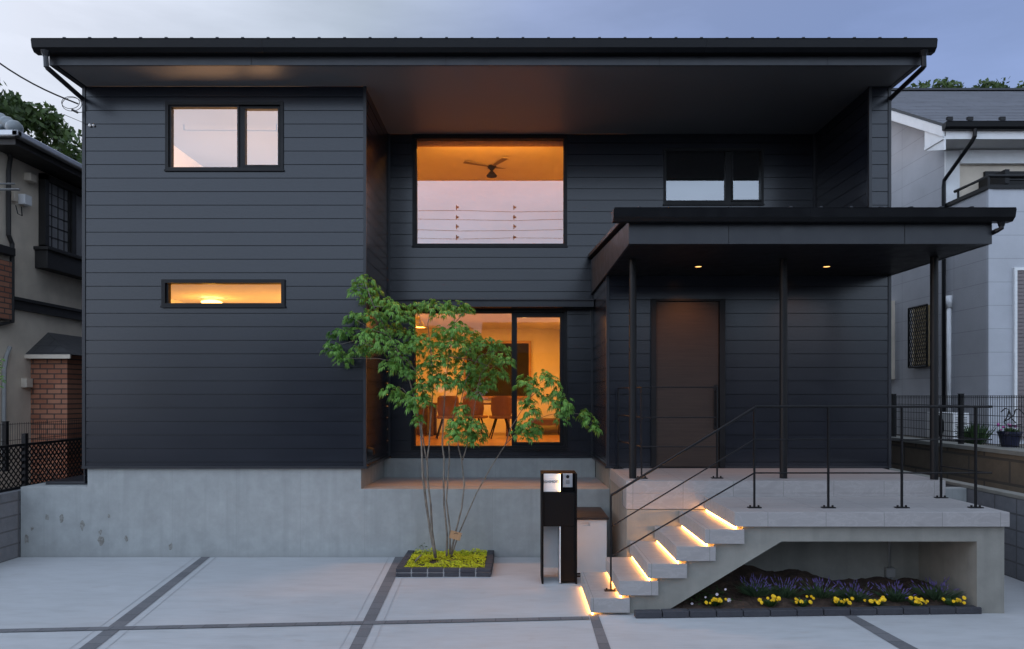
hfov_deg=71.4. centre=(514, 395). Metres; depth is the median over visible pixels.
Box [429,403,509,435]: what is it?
dining table
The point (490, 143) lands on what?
batten light
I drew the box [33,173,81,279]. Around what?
window
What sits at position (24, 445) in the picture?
lattice fence
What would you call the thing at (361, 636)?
paver strip
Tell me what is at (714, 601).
marigold plant
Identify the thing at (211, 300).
ceiling light
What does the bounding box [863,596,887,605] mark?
marigold plant
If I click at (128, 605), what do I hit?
trowel line
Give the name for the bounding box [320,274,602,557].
maple tree
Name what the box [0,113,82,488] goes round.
beige house
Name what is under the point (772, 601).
marigold plant
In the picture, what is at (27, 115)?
broadleaf tree
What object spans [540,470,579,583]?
letterbox post
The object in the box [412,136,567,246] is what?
window
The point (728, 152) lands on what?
window
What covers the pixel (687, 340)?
door
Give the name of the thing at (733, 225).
modern house
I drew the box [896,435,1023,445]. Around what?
terrain
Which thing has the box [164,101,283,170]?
window
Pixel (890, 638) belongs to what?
paver strip
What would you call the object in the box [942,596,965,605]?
marigold plant
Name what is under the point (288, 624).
paver strip
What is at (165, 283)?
window
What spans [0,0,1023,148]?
sky
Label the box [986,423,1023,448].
flower pot
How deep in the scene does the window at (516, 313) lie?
11.82 m
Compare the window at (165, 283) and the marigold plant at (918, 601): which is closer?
the marigold plant at (918, 601)
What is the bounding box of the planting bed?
[396,550,493,576]
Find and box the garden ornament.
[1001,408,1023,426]
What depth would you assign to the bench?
16.30 m
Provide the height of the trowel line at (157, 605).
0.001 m
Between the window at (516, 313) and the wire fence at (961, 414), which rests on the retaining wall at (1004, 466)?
the wire fence at (961, 414)
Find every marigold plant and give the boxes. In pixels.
[704,597,726,606]
[758,594,780,606]
[792,595,814,606]
[831,597,853,606]
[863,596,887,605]
[906,596,928,605]
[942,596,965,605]
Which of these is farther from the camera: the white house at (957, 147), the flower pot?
the white house at (957, 147)
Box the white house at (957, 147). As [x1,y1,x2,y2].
[891,88,1023,443]
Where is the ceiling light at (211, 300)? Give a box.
[201,297,221,302]
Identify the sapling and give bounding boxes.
[415,545,426,562]
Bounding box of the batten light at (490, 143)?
[418,141,562,146]
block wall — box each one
[0,489,20,562]
[890,468,1023,581]
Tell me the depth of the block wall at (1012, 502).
8.93 m
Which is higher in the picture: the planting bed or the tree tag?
the tree tag
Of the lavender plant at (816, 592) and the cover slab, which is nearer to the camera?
the lavender plant at (816, 592)
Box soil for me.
[671,564,963,608]
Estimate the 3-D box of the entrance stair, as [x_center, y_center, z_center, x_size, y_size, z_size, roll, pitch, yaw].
[2.968,1.670,9.535,4.364,1.300,4.370,0,0,0]
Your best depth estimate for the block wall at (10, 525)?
9.84 m
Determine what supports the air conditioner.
on the terrain at (928, 438)
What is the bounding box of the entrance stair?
[581,462,1009,614]
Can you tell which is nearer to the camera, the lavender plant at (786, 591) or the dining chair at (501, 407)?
the lavender plant at (786, 591)
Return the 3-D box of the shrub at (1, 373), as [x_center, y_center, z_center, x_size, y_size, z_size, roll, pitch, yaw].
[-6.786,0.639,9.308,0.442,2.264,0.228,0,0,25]
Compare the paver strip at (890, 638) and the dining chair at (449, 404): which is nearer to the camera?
the paver strip at (890, 638)
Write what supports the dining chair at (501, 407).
in the modern house at (733, 225)
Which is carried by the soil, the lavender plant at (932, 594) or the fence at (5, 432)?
the lavender plant at (932, 594)
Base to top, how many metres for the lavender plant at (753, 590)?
0.226 m
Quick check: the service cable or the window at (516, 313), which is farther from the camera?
the window at (516, 313)
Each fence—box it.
[0,419,79,471]
[0,433,83,492]
[891,394,1023,447]
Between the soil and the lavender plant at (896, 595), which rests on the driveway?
the soil
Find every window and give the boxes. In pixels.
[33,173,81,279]
[160,279,285,307]
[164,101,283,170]
[411,309,567,449]
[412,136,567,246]
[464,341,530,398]
[663,148,764,204]
[908,304,929,367]
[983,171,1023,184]
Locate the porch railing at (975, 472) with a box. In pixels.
[604,405,992,591]
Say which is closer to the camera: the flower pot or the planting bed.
the planting bed
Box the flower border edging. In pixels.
[634,605,981,617]
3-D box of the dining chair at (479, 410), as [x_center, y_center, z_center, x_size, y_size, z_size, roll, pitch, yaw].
[-0.851,0.460,15.317,0.482,0.904,0.550,0,0,11]
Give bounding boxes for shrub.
[0,359,5,388]
[954,422,995,444]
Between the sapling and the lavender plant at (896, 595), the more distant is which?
the sapling
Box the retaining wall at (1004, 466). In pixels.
[891,436,1023,492]
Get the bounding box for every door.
[544,493,574,525]
[650,299,724,467]
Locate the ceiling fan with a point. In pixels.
(491, 173)
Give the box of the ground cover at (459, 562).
[404,547,486,567]
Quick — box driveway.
[0,557,1023,648]
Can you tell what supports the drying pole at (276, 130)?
hanging from the modern house at (733, 225)
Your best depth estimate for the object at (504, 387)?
17.44 m
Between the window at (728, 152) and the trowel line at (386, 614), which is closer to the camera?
the trowel line at (386, 614)
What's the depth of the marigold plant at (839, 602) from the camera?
7.47 m
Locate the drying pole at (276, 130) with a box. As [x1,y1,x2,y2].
[183,124,277,131]
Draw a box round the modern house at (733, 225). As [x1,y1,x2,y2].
[21,37,1016,556]
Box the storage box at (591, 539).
[577,507,608,572]
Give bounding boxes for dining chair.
[436,396,458,438]
[462,396,488,436]
[489,396,511,438]
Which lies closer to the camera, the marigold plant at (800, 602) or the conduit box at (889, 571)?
the marigold plant at (800, 602)
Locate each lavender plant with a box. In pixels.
[731,574,776,596]
[762,575,805,598]
[798,577,844,598]
[832,580,875,601]
[869,579,920,602]
[909,576,965,601]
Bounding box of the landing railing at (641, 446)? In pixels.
[613,387,722,478]
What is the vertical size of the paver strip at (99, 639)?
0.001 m
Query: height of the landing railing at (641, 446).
1.128 m
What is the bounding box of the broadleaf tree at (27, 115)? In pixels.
[0,82,81,163]
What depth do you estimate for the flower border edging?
7.33 m
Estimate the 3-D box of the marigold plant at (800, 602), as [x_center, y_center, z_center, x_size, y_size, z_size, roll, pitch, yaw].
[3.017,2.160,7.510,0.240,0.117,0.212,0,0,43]
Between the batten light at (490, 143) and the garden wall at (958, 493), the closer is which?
the garden wall at (958, 493)
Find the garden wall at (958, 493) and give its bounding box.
[944,487,966,501]
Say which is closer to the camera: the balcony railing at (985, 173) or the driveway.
the driveway
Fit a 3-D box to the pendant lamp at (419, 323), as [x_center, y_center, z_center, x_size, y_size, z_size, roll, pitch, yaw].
[-1.889,-1.493,14.200,0.220,0.274,0.220,0,0,0]
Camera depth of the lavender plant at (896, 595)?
7.67 m
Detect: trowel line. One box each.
[69,557,194,648]
[105,557,215,648]
[339,557,388,648]
[371,577,402,648]
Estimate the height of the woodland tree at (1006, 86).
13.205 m
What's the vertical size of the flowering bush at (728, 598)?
0.328 m
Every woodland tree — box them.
[907,77,965,87]
[971,78,1004,87]
[979,77,1023,87]
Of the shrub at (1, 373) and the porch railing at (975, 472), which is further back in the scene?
the shrub at (1, 373)
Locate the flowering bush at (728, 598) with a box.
[686,585,741,606]
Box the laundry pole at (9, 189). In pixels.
[0,183,19,190]
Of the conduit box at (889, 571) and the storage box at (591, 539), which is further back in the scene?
the storage box at (591, 539)
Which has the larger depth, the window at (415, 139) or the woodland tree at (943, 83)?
the woodland tree at (943, 83)
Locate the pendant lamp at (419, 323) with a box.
[416,319,424,327]
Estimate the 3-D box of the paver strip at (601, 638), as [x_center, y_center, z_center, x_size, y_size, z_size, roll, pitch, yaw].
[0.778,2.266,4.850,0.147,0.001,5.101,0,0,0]
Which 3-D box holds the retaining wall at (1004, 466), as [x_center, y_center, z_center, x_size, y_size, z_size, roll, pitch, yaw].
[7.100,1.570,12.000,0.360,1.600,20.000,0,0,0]
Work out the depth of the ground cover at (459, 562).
9.44 m
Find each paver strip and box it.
[0,616,588,631]
[79,557,208,648]
[349,557,402,648]
[589,614,610,648]
[846,615,917,648]
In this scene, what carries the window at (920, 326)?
in the white house at (957, 147)
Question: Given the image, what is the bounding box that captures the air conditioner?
[927,412,968,441]
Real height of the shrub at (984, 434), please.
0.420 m
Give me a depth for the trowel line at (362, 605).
7.67 m
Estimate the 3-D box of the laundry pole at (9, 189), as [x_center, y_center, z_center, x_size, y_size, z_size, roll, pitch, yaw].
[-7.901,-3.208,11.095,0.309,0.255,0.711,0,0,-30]
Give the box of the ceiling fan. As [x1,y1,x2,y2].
[463,157,508,177]
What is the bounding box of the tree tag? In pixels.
[449,530,461,540]
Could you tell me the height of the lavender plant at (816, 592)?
0.226 m
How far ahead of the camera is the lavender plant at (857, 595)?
7.72 m
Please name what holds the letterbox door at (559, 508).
in the letterbox post
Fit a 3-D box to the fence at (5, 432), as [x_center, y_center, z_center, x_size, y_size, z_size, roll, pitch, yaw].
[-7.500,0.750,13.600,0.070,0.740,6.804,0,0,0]
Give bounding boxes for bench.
[529,418,559,433]
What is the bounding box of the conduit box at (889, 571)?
[884,541,895,579]
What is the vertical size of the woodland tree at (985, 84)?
12.626 m
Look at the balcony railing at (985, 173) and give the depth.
13.70 m
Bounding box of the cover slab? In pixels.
[46,475,87,484]
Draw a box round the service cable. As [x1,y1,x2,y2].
[0,63,94,126]

